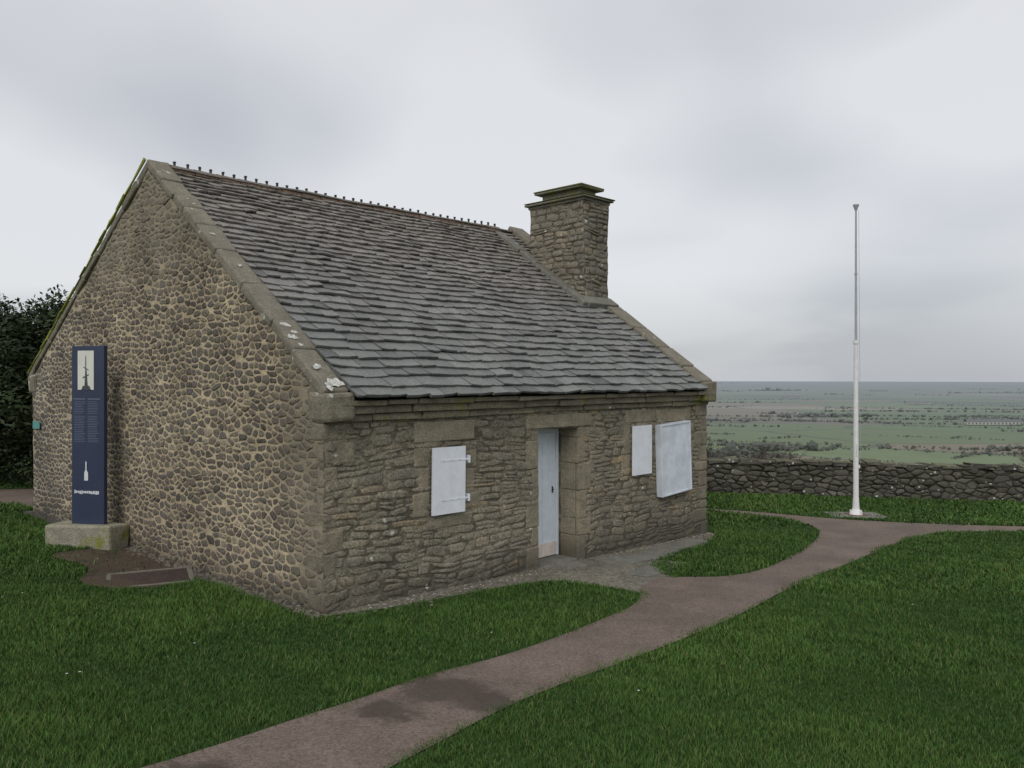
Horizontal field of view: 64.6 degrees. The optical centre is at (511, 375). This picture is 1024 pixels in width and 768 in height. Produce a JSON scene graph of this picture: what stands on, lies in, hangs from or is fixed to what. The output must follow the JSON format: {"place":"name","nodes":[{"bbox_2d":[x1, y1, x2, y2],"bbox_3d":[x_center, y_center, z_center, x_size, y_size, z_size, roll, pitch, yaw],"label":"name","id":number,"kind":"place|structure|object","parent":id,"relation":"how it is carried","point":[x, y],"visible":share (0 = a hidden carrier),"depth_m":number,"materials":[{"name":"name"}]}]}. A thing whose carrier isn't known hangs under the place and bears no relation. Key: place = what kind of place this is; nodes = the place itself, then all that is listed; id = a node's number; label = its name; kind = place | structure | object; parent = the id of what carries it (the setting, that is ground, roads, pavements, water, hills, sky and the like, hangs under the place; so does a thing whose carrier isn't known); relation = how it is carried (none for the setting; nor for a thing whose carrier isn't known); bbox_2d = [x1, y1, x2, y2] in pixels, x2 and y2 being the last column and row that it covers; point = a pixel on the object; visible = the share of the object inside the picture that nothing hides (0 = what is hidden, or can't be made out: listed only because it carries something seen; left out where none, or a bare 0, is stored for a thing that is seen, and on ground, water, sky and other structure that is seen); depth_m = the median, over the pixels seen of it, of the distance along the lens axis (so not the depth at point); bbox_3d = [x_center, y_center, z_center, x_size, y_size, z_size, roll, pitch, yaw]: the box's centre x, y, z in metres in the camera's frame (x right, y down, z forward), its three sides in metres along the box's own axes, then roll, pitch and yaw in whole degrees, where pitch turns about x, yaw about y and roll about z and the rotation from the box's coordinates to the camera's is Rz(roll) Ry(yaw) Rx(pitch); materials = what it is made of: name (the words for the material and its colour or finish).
{"place":"outdoors","nodes":[
{"label":"outdoors","id":0,"kind":"place"},
{"bbox_2d":[0,472,1023,767],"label":"lawn grass","id":1,"kind":"structure","parent":0,"point":[30,528],"depth_m":7.32,"materials":[{"name":"green plant"}]},
{"bbox_2d":[0,381,1023,767],"bbox_3d":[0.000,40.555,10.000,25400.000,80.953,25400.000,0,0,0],"label":"ground","id":2,"kind":"structure","parent":0,"point":[874,397],"depth_m":8.01,"materials":[{"name":"green plant"}]},
{"bbox_2d":[0,294,19,477],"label":"laurel tree","id":3,"kind":"object","parent":2,"relation":"on","point":[9,309],"visible":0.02,"depth_m":20.28,"materials":[{"name":"green plant"}]},
{"bbox_2d":[0,489,33,505],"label":"footpath","id":4,"kind":"structure","parent":2,"relation":"on","point":[23,496],"depth_m":17.39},
{"bbox_2d":[0,284,73,489],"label":"laurel tree","id":5,"kind":"object","parent":2,"relation":"on","point":[22,337],"visible":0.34,"depth_m":18.54,"materials":[{"name":"green plant"}]},
{"bbox_2d":[45,346,129,549],"bbox_3d":[-6.354,1.084,12.111,1.200,3.068,0.444,0,0,17],"label":"information panel","id":6,"kind":"object","parent":2,"relation":"on","point":[88,525],"visible":0.98,"depth_m":12.05,"materials":[{"name":"metal"},{"name":"stone"}]},
{"bbox_2d":[53,549,201,587],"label":"bare earth","id":7,"kind":"structure","parent":2,"relation":"on","point":[104,570],"depth_m":10.84,"materials":[{"name":"brown soil"}]},
{"bbox_2d":[106,566,195,586],"bbox_3d":[-4.500,2.526,10.080,1.000,0.052,0.840,0,0,-25],"label":"ground hatch","id":8,"kind":"object","parent":2,"relation":"on","point":[161,576],"visible":0.69,"depth_m":10.16,"materials":[{"name":"metal"}]},
{"bbox_2d":[21,511,329,614],"bbox_3d":[-5.617,2.544,11.919,9.960,0.050,0.400,0,0,44],"label":"drainage strip","id":9,"kind":"object","parent":2,"relation":"on","point":[51,520],"visible":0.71,"depth_m":10.12,"materials":[{"name":"grey gravel"}]},
{"bbox_2d":[27,158,716,613],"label":"stone cottage","id":10,"kind":"structure","parent":2,"relation":"on","point":[321,402],"depth_m":11.14,"materials":[{"name":"stone"}]},
{"bbox_2d":[537,428,558,553],"bbox_3d":[0.374,1.685,11.624,0.050,1.870,0.855,0,0,44],"label":"door leaf","id":11,"kind":"structure","parent":10,"relation":"in","point":[548,450],"depth_m":11.77,"materials":[{"name":"paint"}]},
{"bbox_2d":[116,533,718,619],"bbox_3d":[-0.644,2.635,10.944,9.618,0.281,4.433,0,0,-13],"label":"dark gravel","id":12,"kind":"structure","parent":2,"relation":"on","point":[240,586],"depth_m":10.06,"materials":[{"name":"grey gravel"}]},
{"bbox_2d":[321,532,716,615],"bbox_3d":[1.307,2.643,10.869,1.822,0.246,8.071,0,0,43],"label":"stone apron","id":13,"kind":"object","parent":2,"relation":"on","point":[619,577],"visible":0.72,"depth_m":10.51,"materials":[{"name":"grey gravel"}]},
{"bbox_2d":[142,508,1023,767],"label":"footpath","id":14,"kind":"structure","parent":2,"relation":"on","point":[378,729],"depth_m":6.88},
{"bbox_2d":[594,538,707,577],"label":"paving slabs","id":15,"kind":"structure","parent":2,"relation":"on","point":[645,570],"depth_m":11.84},
{"bbox_2d":[706,439,731,457],"bbox_3d":[5.601,2.471,24.482,2.022,1.282,1.208,0,0,0],"label":"bare shrub","id":16,"kind":"object","parent":2,"relation":"on","point":[710,450],"visible":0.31,"depth_m":24.39,"materials":[{"name":"plant"}]},
{"bbox_2d":[714,441,775,458],"bbox_3d":[6.667,2.489,23.378,1.774,1.255,1.798,0,0,29],"label":"bare shrub","id":17,"kind":"object","parent":2,"relation":"on","point":[760,452],"visible":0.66,"depth_m":23.44,"materials":[{"name":"plant"}]},
{"bbox_2d":[748,445,807,459],"bbox_3d":[7.881,2.553,24.057,1.821,1.194,1.222,0,0,0],"label":"bare shrub","id":18,"kind":"object","parent":2,"relation":"on","point":[790,456],"visible":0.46,"depth_m":24.02,"materials":[{"name":"brown plant"}]},
{"bbox_2d":[782,396,799,397],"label":"farm building","id":19,"kind":"structure","parent":2,"relation":"on","point":[790,396],"depth_m":2895.79,"materials":[{"name":"grey"}]},
{"bbox_2d":[825,204,888,518],"bbox_3d":[7.096,-0.284,16.727,1.128,6.500,0.691,0,0,0],"label":"flagpole","id":20,"kind":"object","parent":2,"relation":"on","point":[856,511],"visible":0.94,"depth_m":16.66,"materials":[{"name":"metal"}]},
{"bbox_2d":[705,383,1023,461],"bbox_3d":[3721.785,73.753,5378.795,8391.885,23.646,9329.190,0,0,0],"label":"distant trees","id":21,"kind":"object","parent":2,"relation":"on","point":[811,445],"visible":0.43,"depth_m":1267.47,"materials":[{"name":"green plant"}]},
{"bbox_2d":[706,458,1023,501],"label":"boundary wall","id":22,"kind":"structure","parent":2,"relation":"on","point":[994,487],"depth_m":19.95,"materials":[{"name":"grey stone"}]},
{"bbox_2d":[705,456,1023,470],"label":"coping stones","id":23,"kind":"object","parent":22,"relation":"on","point":[824,462],"visible":0.46,"depth_m":20.04,"materials":[{"name":"grey stone"}]},
{"bbox_2d":[706,460,1023,502],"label":"wall stones","id":24,"kind":"object","parent":22,"relation":"attached to","point":[916,473],"depth_m":19.92,"materials":[{"name":"grey stone"}]},
{"bbox_2d":[904,401,929,403],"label":"farm building","id":25,"kind":"structure","parent":2,"relation":"on","point":[916,402],"depth_m":2295.09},
{"bbox_2d":[964,419,1022,424],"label":"farm building","id":26,"kind":"structure","parent":2,"relation":"on","point":[992,421],"depth_m":1325.54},
{"bbox_2d":[1009,444,1023,461],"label":"bare shrub","id":27,"kind":"object","parent":2,"relation":"on","point":[1020,452],"visible":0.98,"depth_m":23.02,"materials":[{"name":"green plant"}]},
{"bbox_2d":[0,0,1023,381],"label":"sky","id":28,"kind":"structure","parent":0,"point":[734,144],"materials":[{"name":"grey"}]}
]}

